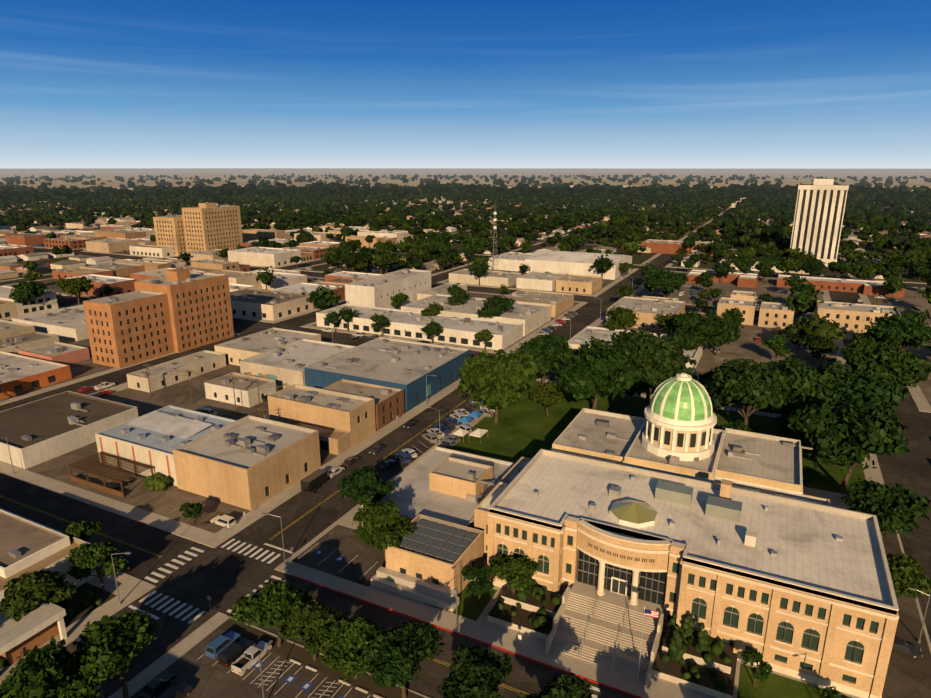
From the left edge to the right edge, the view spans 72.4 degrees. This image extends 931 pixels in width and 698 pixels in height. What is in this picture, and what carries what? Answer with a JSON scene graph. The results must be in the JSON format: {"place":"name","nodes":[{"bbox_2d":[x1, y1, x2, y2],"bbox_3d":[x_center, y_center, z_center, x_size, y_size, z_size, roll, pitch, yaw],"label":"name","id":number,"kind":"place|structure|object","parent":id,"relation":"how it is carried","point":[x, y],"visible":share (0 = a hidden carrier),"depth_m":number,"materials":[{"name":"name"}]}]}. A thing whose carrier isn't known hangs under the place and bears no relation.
{"place":"outdoors","nodes":[
{"label":"outdoors","id":0,"kind":"place"},
{"bbox_2d":[0,350,225,468],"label":"commercial buildings","id":1,"kind":"structure","parent":0,"point":[43,430],"depth_m":162.61,"materials":[{"name":"beige concrete"}]},
{"bbox_2d":[0,364,930,697],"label":"ground blocks","id":2,"kind":"structure","parent":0,"point":[524,426],"depth_m":107.39,"materials":[{"name":"concrete"}]},
{"bbox_2d":[0,569,76,621],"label":"tree","id":3,"kind":"object","parent":2,"relation":"on","point":[24,593],"depth_m":89.58,"materials":[{"name":"plant"}]},
{"bbox_2d":[0,508,96,664],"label":"building","id":4,"kind":"structure","parent":2,"relation":"on","point":[28,545],"depth_m":98.94,"materials":[{"name":"beige concrete"}]},
{"bbox_2d":[0,636,103,697],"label":"tree","id":5,"kind":"object","parent":2,"relation":"on","point":[43,672],"visible":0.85,"depth_m":72.01,"materials":[{"name":"plant"}]},
{"bbox_2d":[64,520,102,542],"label":"tree","id":6,"kind":"object","parent":2,"relation":"on","point":[82,530],"depth_m":107.76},
{"bbox_2d":[65,541,128,590],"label":"tree","id":7,"kind":"object","parent":2,"relation":"on","point":[85,558],"depth_m":99.51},
{"bbox_2d":[67,451,152,497],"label":"patio pergola","id":8,"kind":"object","parent":2,"relation":"on","point":[87,482],"visible":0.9,"depth_m":135.62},
{"bbox_2d":[66,609,160,697],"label":"tree","id":9,"kind":"object","parent":2,"relation":"on","point":[111,641],"depth_m":77.61,"materials":[{"name":"plant"}]},
{"bbox_2d":[107,479,132,489],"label":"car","id":10,"kind":"object","parent":2,"relation":"on","point":[114,485],"visible":0.62,"depth_m":133.57,"materials":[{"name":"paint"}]},
{"bbox_2d":[137,671,175,697],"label":"car","id":11,"kind":"object","parent":2,"relation":"on","point":[154,687],"visible":1,"depth_m":81.79,"materials":[{"name":"paint"}]},
{"bbox_2d":[95,405,236,486],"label":"warehouse","id":12,"kind":"structure","parent":2,"relation":"on","point":[154,439],"depth_m":144.03,"materials":[{"name":"metal"}]},
{"bbox_2d":[158,682,192,697],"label":"car","id":13,"kind":"object","parent":2,"relation":"on","point":[182,689],"visible":1,"depth_m":80.70,"materials":[{"name":"paint"}]},
{"bbox_2d":[179,502,203,523],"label":"tree","id":14,"kind":"object","parent":2,"relation":"on","point":[195,510],"depth_m":119.61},
{"bbox_2d":[197,407,217,415],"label":"car","id":15,"kind":"object","parent":2,"relation":"on","point":[210,411],"visible":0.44,"depth_m":172.93,"materials":[{"name":"paint"}]},
{"bbox_2d":[205,631,240,658],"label":"car","id":16,"kind":"object","parent":2,"relation":"on","point":[217,646],"visible":0.92,"depth_m":88.54,"materials":[{"name":"paint"}]},
{"bbox_2d":[210,514,235,528],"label":"car","id":17,"kind":"object","parent":2,"relation":"on","point":[226,521],"visible":0.98,"depth_m":119.77,"materials":[{"name":"paint"}]},
{"bbox_2d":[217,638,253,667],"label":"car","id":18,"kind":"object","parent":2,"relation":"on","point":[230,654],"visible":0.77,"depth_m":87.11,"materials":[{"name":"paint"}]},
{"bbox_2d":[173,415,320,510],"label":"tan warehouse","id":19,"kind":"structure","parent":2,"relation":"on","point":[249,462],"depth_m":132.18,"materials":[{"name":"beige concrete"}]},
{"bbox_2d":[231,641,271,675],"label":"pickup truck","id":20,"kind":"object","parent":2,"relation":"on","point":[241,665],"visible":0.94,"depth_m":86.34,"materials":[{"name":"paint"}]},
{"bbox_2d":[204,327,320,407],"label":"commercial buildings","id":21,"kind":"structure","parent":2,"relation":"on","point":[236,351],"depth_m":213.90,"materials":[{"name":"beige concrete"}]},
{"bbox_2d":[227,578,313,646],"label":"tree","id":22,"kind":"object","parent":2,"relation":"on","point":[267,603],"depth_m":85.98,"materials":[{"name":"plant"}]},
{"bbox_2d":[278,598,348,660],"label":"tree","id":23,"kind":"object","parent":2,"relation":"on","point":[308,620],"depth_m":84.58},
{"bbox_2d":[267,384,375,454],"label":"commercial building","id":24,"kind":"structure","parent":2,"relation":"on","point":[341,422],"depth_m":158.12,"materials":[{"name":"beige concrete"}]},
{"bbox_2d":[319,615,384,683],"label":"tree","id":25,"kind":"object","parent":2,"relation":"on","point":[343,638],"depth_m":81.04,"materials":[{"name":"plant"}]},
{"bbox_2d":[321,379,404,429],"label":"dark brick shop","id":26,"kind":"structure","parent":2,"relation":"on","point":[389,404],"depth_m":171.49,"materials":[{"name":"brown brick"}]},
{"bbox_2d":[0,472,731,685],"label":"shrubs","id":27,"kind":"object","parent":2,"relation":"on","point":[677,647],"visible":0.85,"depth_m":87.58,"materials":[{"name":"green plant"}]},
{"bbox_2d":[337,466,395,504],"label":"tree","id":28,"kind":"object","parent":2,"relation":"on","point":[361,485],"depth_m":118.22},
{"bbox_2d":[352,498,417,562],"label":"tree","id":29,"kind":"object","parent":2,"relation":"on","point":[375,530],"depth_m":105.50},
{"bbox_2d":[361,619,445,697],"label":"tree","id":30,"kind":"object","parent":2,"relation":"on","point":[398,655],"depth_m":77.15,"materials":[{"name":"plant"}]},
{"bbox_2d":[371,514,483,611],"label":"annex building","id":31,"kind":"structure","parent":2,"relation":"on","point":[429,559],"depth_m":101.95,"materials":[{"name":"brick"}]},
{"bbox_2d":[435,438,455,448],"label":"car","id":32,"kind":"object","parent":2,"relation":"on","point":[448,443],"visible":0.94,"depth_m":153.88,"materials":[{"name":"paint"}]},
{"bbox_2d":[361,446,530,527],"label":"building","id":33,"kind":"structure","parent":2,"relation":"on","point":[450,485],"depth_m":123.64,"materials":[{"name":"beige concrete"}]},
{"bbox_2d":[437,644,512,697],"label":"tree","id":34,"kind":"object","parent":2,"relation":"on","point":[482,673],"visible":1,"depth_m":74.68,"materials":[{"name":"plant"}]},
{"bbox_2d":[469,428,487,438],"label":"white tent","id":35,"kind":"object","parent":2,"relation":"on","point":[478,432],"visible":0.85,"depth_m":156.43,"materials":[{"name":"fabric"}]},
{"bbox_2d":[462,566,494,602],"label":"tree","id":36,"kind":"object","parent":2,"relation":"on","point":[481,585],"depth_m":97.65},
{"bbox_2d":[487,553,538,593],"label":"tree","id":37,"kind":"object","parent":2,"relation":"on","point":[517,573],"depth_m":95.62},
{"bbox_2d":[518,333,572,385],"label":"tree","id":38,"kind":"object","parent":2,"relation":"on","point":[548,351],"depth_m":188.34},
{"bbox_2d":[529,381,563,415],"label":"tree","id":39,"kind":"object","parent":2,"relation":"on","point":[546,395],"depth_m":170.27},
{"bbox_2d":[517,672,593,697],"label":"tree","id":40,"kind":"object","parent":2,"relation":"on","point":[571,685],"visible":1,"depth_m":71.38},
{"bbox_2d":[561,348,583,364],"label":"tree","id":41,"kind":"object","parent":2,"relation":"on","point":[571,354],"visible":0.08,"depth_m":184.98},
{"bbox_2d":[554,336,639,409],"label":"tree","id":42,"kind":"object","parent":2,"relation":"on","point":[597,367],"depth_m":161.96,"materials":[{"name":"plant"}]},
{"bbox_2d":[636,607,658,678],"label":"flag pole","id":43,"kind":"object","parent":2,"relation":"on","point":[651,613],"visible":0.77,"depth_m":81.87,"materials":[{"name":"metal"}]},
{"bbox_2d":[610,327,696,412],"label":"tree","id":44,"kind":"object","parent":2,"relation":"on","point":[658,359],"depth_m":166.18,"materials":[{"name":"plant"}]},
{"bbox_2d":[474,449,898,697],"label":"courthouse","id":45,"kind":"structure","parent":2,"relation":"on","point":[800,589],"depth_m":91.40,"materials":[{"name":"brick"}]},
{"bbox_2d":[551,373,829,505],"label":"domed building","id":46,"kind":"structure","parent":2,"relation":"on","point":[674,432],"depth_m":123.50,"materials":[{"name":"concrete"}]},
{"bbox_2d":[719,419,755,432],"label":"tree","id":47,"kind":"object","parent":2,"relation":"on","point":[741,425],"visible":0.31,"depth_m":144.08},
{"bbox_2d":[704,358,795,426],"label":"tree","id":48,"kind":"object","parent":2,"relation":"on","point":[743,382],"depth_m":149.24,"materials":[{"name":"plant"}]},
{"bbox_2d":[740,650,772,685],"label":"tree","id":49,"kind":"object","parent":2,"relation":"on","point":[752,658],"depth_m":81.80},
{"bbox_2d":[773,414,802,448],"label":"tree","id":50,"kind":"object","parent":2,"relation":"on","point":[782,423],"visible":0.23,"depth_m":145.68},
{"bbox_2d":[752,356,834,432],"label":"tree","id":51,"kind":"object","parent":2,"relation":"on","point":[804,379],"depth_m":152.20,"materials":[{"name":"plant"}]},
{"bbox_2d":[821,686,851,697],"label":"tree","id":52,"kind":"object","parent":2,"relation":"on","point":[828,692],"visible":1,"depth_m":77.36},
{"bbox_2d":[787,392,910,490],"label":"tree","id":53,"kind":"object","parent":2,"relation":"on","point":[844,433],"depth_m":126.24,"materials":[{"name":"plant"}]},
{"bbox_2d":[809,360,909,415],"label":"tree","id":54,"kind":"object","parent":2,"relation":"on","point":[875,389],"visible":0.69,"depth_m":151.83,"materials":[{"name":"plant"}]},
{"bbox_2d":[840,339,924,386],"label":"tree","id":55,"kind":"object","parent":2,"relation":"on","point":[893,362],"visible":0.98,"depth_m":178.15,"materials":[{"name":"plant"}]},
{"bbox_2d":[839,477,930,537],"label":"tree","id":56,"kind":"object","parent":2,"relation":"on","point":[897,507],"depth_m":107.24,"materials":[{"name":"plant"}]},
{"bbox_2d":[891,638,922,658],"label":"car","id":57,"kind":"object","parent":2,"relation":"on","point":[902,646],"visible":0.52,"depth_m":88.39,"materials":[{"name":"paint"}]},
{"bbox_2d":[886,553,930,598],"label":"tree","id":58,"kind":"object","parent":2,"relation":"on","point":[906,572],"depth_m":90.68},
{"bbox_2d":[908,587,929,642],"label":"lot light","id":59,"kind":"object","parent":2,"relation":"on","point":[918,640],"visible":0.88,"depth_m":89.47,"materials":[{"name":"metal"}]},
{"bbox_2d":[0,168,930,212],"bbox_3d":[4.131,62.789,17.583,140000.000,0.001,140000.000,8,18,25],"label":"ground","id":60,"kind":"structure","parent":0,"point":[104,175],"depth_m":6497.43,"materials":[{"name":"plant"}]},
{"bbox_2d":[8,281,48,303],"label":"tree","id":61,"kind":"object","parent":60,"relation":"on","point":[23,292],"depth_m":289.77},
{"bbox_2d":[54,276,94,304],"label":"tree","id":62,"kind":"object","parent":60,"relation":"on","point":[76,285],"depth_m":304.29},
{"bbox_2d":[83,268,233,367],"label":"brick hotel","id":63,"kind":"object","parent":60,"relation":"on","point":[178,310],"visible":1,"depth_m":228.13,"materials":[{"name":"orange brick"}]},
{"bbox_2d":[153,203,242,255],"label":"high-rise building","id":64,"kind":"structure","parent":60,"relation":"on","point":[207,226],"depth_m":487.78,"materials":[{"name":"beige concrete"}]},
{"bbox_2d":[0,217,433,322],"bbox_3d":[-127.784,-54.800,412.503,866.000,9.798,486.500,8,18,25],"label":"commercial buildings","id":65,"kind":"structure","parent":60,"relation":"on","point":[281,298],"depth_m":408.26,"materials":[{"name":"concrete"}]},
{"bbox_2d":[240,339,355,388],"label":"shop building","id":66,"kind":"structure","parent":60,"relation":"on","point":[283,366],"depth_m":202.18,"materials":[{"name":"concrete"}]},
{"bbox_2d":[370,313,390,336],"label":"tree","id":67,"kind":"object","parent":60,"relation":"on","point":[381,320],"depth_m":252.01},
{"bbox_2d":[304,337,469,411],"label":"commercial building","id":68,"kind":"structure","parent":60,"relation":"on","point":[408,367],"depth_m":193.72,"materials":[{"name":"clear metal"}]},
{"bbox_2d":[420,321,443,343],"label":"tree","id":69,"kind":"object","parent":60,"relation":"on","point":[431,328],"depth_m":242.07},
{"bbox_2d":[316,269,573,349],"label":"commercial buildings","id":70,"kind":"structure","parent":60,"relation":"on","point":[464,323],"depth_m":273.84,"materials":[{"name":"white concrete"}]},
{"bbox_2d":[7,231,904,410],"bbox_3d":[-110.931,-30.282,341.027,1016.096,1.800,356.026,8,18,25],"label":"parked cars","id":71,"kind":"object","parent":60,"relation":"on","point":[101,386],"visible":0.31,"depth_m":325.89,"materials":[{"name":"paint"}]},
{"bbox_2d":[5,185,913,208],"bbox_3d":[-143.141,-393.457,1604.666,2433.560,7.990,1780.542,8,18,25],"label":"town houses","id":72,"kind":"structure","parent":60,"relation":"on","point":[733,205],"depth_m":1251.40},
{"bbox_2d":[0,193,930,387],"bbox_3d":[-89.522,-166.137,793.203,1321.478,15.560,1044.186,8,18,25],"label":"town trees","id":73,"kind":"object","parent":60,"relation":"on","point":[874,219],"depth_m":618.49,"materials":[{"name":"plant"}]},
{"bbox_2d":[0,181,930,697],"bbox_3d":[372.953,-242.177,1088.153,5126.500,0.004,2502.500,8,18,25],"label":"road","id":74,"kind":"structure","parent":60,"relation":"on","point":[224,577],"depth_m":120.53,"materials":[{"name":"asphalt"}]},
{"bbox_2d":[300,469,327,491],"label":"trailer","id":75,"kind":"object","parent":74,"relation":"on","point":[316,479],"visible":1,"depth_m":133.64,"materials":[{"name":"paint"}]},
{"bbox_2d":[0,396,642,697],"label":"road markings","id":76,"kind":"object","parent":74,"relation":"on","point":[305,686],"visible":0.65,"depth_m":98.26,"materials":[{"name":"paint"}]},
{"bbox_2d":[328,466,344,477],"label":"car","id":77,"kind":"object","parent":74,"relation":"on","point":[333,472],"visible":0.83,"depth_m":139.73,"materials":[{"name":"paint"}]},
{"bbox_2d":[341,456,359,466],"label":"car","id":78,"kind":"object","parent":74,"relation":"on","point":[348,461],"visible":1,"depth_m":144.61,"materials":[{"name":"paint"}]},
{"bbox_2d":[369,444,385,454],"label":"car","id":79,"kind":"object","parent":74,"relation":"on","point":[376,449],"visible":1,"depth_m":151.00,"materials":[{"name":"paint"}]},
{"bbox_2d":[379,459,396,469],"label":"car","id":80,"kind":"object","parent":74,"relation":"on","point":[386,464],"visible":1,"depth_m":143.14,"materials":[{"name":"paint"}]},
{"bbox_2d":[395,452,411,463],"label":"car","id":81,"kind":"object","parent":74,"relation":"on","point":[404,457],"visible":1,"depth_m":145.86,"materials":[{"name":"paint"}]},
{"bbox_2d":[422,433,437,442],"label":"car","id":82,"kind":"object","parent":74,"relation":"on","point":[430,437],"visible":0.94,"depth_m":156.75,"materials":[{"name":"paint"}]},
{"bbox_2d":[427,428,444,438],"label":"car","id":83,"kind":"object","parent":74,"relation":"on","point":[435,431],"visible":0.9,"depth_m":159.88,"materials":[{"name":"paint"}]},
{"bbox_2d":[641,266,689,296],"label":"tree","id":84,"kind":"object","parent":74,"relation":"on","point":[668,281],"depth_m":307.26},
{"bbox_2d":[826,261,853,277],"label":"tree","id":85,"kind":"object","parent":74,"relation":"on","point":[840,267],"depth_m":361.05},
{"bbox_2d":[864,312,930,350],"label":"tree","id":86,"kind":"object","parent":74,"relation":"on","point":[898,329],"depth_m":208.21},
{"bbox_2d":[0,173,930,208],"bbox_3d":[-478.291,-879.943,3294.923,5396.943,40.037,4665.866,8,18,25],"label":"distant trees","id":87,"kind":"object","parent":60,"relation":"on","point":[11,193],"visible":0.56,"depth_m":1441.47,"materials":[{"name":"green plant"}]},
{"bbox_2d":[0,199,930,283],"bbox_3d":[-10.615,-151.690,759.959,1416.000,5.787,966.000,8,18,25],"label":"town houses","id":88,"kind":"structure","parent":60,"relation":"on","point":[11,266],"depth_m":502.40,"materials":[{"name":"concrete"}]},
{"bbox_2d":[474,329,494,349],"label":"tree","id":89,"kind":"object","parent":60,"relation":"on","point":[484,335],"depth_m":232.61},
{"bbox_2d":[455,347,546,422],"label":"tree","id":90,"kind":"object","parent":60,"relation":"on","point":[497,380],"depth_m":159.52,"materials":[{"name":"plant"}]},
{"bbox_2d":[449,269,602,294],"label":"shops","id":91,"kind":"structure","parent":60,"relation":"on","point":[559,282],"depth_m":358.25,"materials":[{"name":"beige concrete"}]},
{"bbox_2d":[654,313,682,334],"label":"tree","id":92,"kind":"object","parent":60,"relation":"on","point":[665,321],"depth_m":235.10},
{"bbox_2d":[697,368,718,411],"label":"tree","id":93,"kind":"object","parent":60,"relation":"on","point":[702,378],"depth_m":173.52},
{"bbox_2d":[641,239,904,297],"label":"commercial buildings","id":94,"kind":"structure","parent":60,"relation":"on","point":[863,287],"depth_m":361.76,"materials":[{"name":"red brick"}]},
{"bbox_2d":[760,334,790,361],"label":"tree","id":95,"kind":"object","parent":60,"relation":"on","point":[775,341],"depth_m":216.57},
{"bbox_2d":[788,179,848,266],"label":"white tower","id":96,"kind":"structure","parent":60,"relation":"on","point":[818,216],"depth_m":432.73,"materials":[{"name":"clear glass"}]},
{"bbox_2d":[815,300,900,339],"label":"commercial building","id":97,"kind":"structure","parent":60,"relation":"on","point":[852,318],"depth_m":250.72,"materials":[{"name":"brick"}]},
{"bbox_2d":[849,261,873,279],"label":"tree","id":98,"kind":"object","parent":60,"relation":"on","point":[861,269],"depth_m":359.31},
{"bbox_2d":[847,331,883,345],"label":"tree","id":99,"kind":"object","parent":60,"relation":"on","point":[862,337],"visible":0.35,"depth_m":214.39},
{"bbox_2d":[0,266,930,412],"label":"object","id":100,"kind":"structure","parent":0,"point":[745,345],"depth_m":252.13,"materials":[{"name":"concrete"}]},
{"bbox_2d":[0,304,89,399],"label":"commercial buildings","id":101,"kind":"structure","parent":100,"relation":"on","point":[35,353],"depth_m":224.62,"materials":[{"name":"beige concrete"}]},
{"bbox_2d":[323,311,340,328],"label":"tree","id":102,"kind":"object","parent":100,"relation":"on","point":[331,318],"depth_m":261.71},
{"bbox_2d":[390,292,409,309],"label":"tree","id":103,"kind":"object","parent":100,"relation":"on","point":[397,299],"depth_m":290.58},
{"bbox_2d":[420,302,443,315],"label":"tree","id":104,"kind":"object","parent":100,"relation":"on","point":[435,308],"visible":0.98,"depth_m":265.76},
{"bbox_2d":[446,289,471,305],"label":"tree","id":105,"kind":"object","parent":100,"relation":"on","point":[459,296],"visible":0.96,"depth_m":284.73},
{"bbox_2d":[476,295,515,317],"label":"tree","id":106,"kind":"object","parent":100,"relation":"on","point":[497,305],"depth_m":259.04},
{"bbox_2d":[488,250,631,279],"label":"white hall","id":107,"kind":"structure","parent":100,"relation":"on","point":[577,263],"depth_m":403.34,"materials":[{"name":"metal"}]},
{"bbox_2d":[603,307,639,330],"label":"tree","id":108,"kind":"object","parent":100,"relation":"on","point":[622,318],"depth_m":241.67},
{"bbox_2d":[567,296,702,373],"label":"shops","id":109,"kind":"structure","parent":100,"relation":"on","point":[647,309],"depth_m":266.28,"materials":[{"name":"beige concrete"}]},
{"bbox_2d":[667,309,731,350],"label":"tree","id":110,"kind":"object","parent":100,"relation":"on","point":[696,331],"depth_m":215.47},
{"bbox_2d":[641,290,793,328],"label":"commercial buildings","id":111,"kind":"structure","parent":100,"relation":"on","point":[776,315],"depth_m":273.64,"materials":[{"name":"beige"}]},
{"bbox_2d":[720,307,744,322],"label":"tree","id":112,"kind":"object","parent":100,"relation":"on","point":[733,314],"visible":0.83,"depth_m":254.95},
{"bbox_2d":[730,254,754,272],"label":"tree","id":113,"kind":"object","parent":100,"relation":"on","point":[739,262],"depth_m":384.29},
{"bbox_2d":[753,256,776,279],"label":"tree","id":114,"kind":"object","parent":100,"relation":"on","point":[767,261],"depth_m":379.32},
{"bbox_2d":[773,257,800,274],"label":"tree","id":115,"kind":"object","parent":100,"relation":"on","point":[790,264],"depth_m":374.64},
{"bbox_2d":[779,321,809,353],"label":"tree","id":116,"kind":"object","parent":100,"relation":"on","point":[789,331],"depth_m":227.44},
{"bbox_2d":[799,257,825,276],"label":"tree","id":117,"kind":"object","parent":100,"relation":"on","point":[816,266],"depth_m":368.89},
{"bbox_2d":[807,337,840,365],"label":"tree","id":118,"kind":"object","parent":100,"relation":"on","point":[825,345],"depth_m":212.91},
{"bbox_2d":[0,0,930,168],"label":"sky","id":119,"kind":"structure","parent":0,"point":[610,84],"materials":[{"name":"blue"}]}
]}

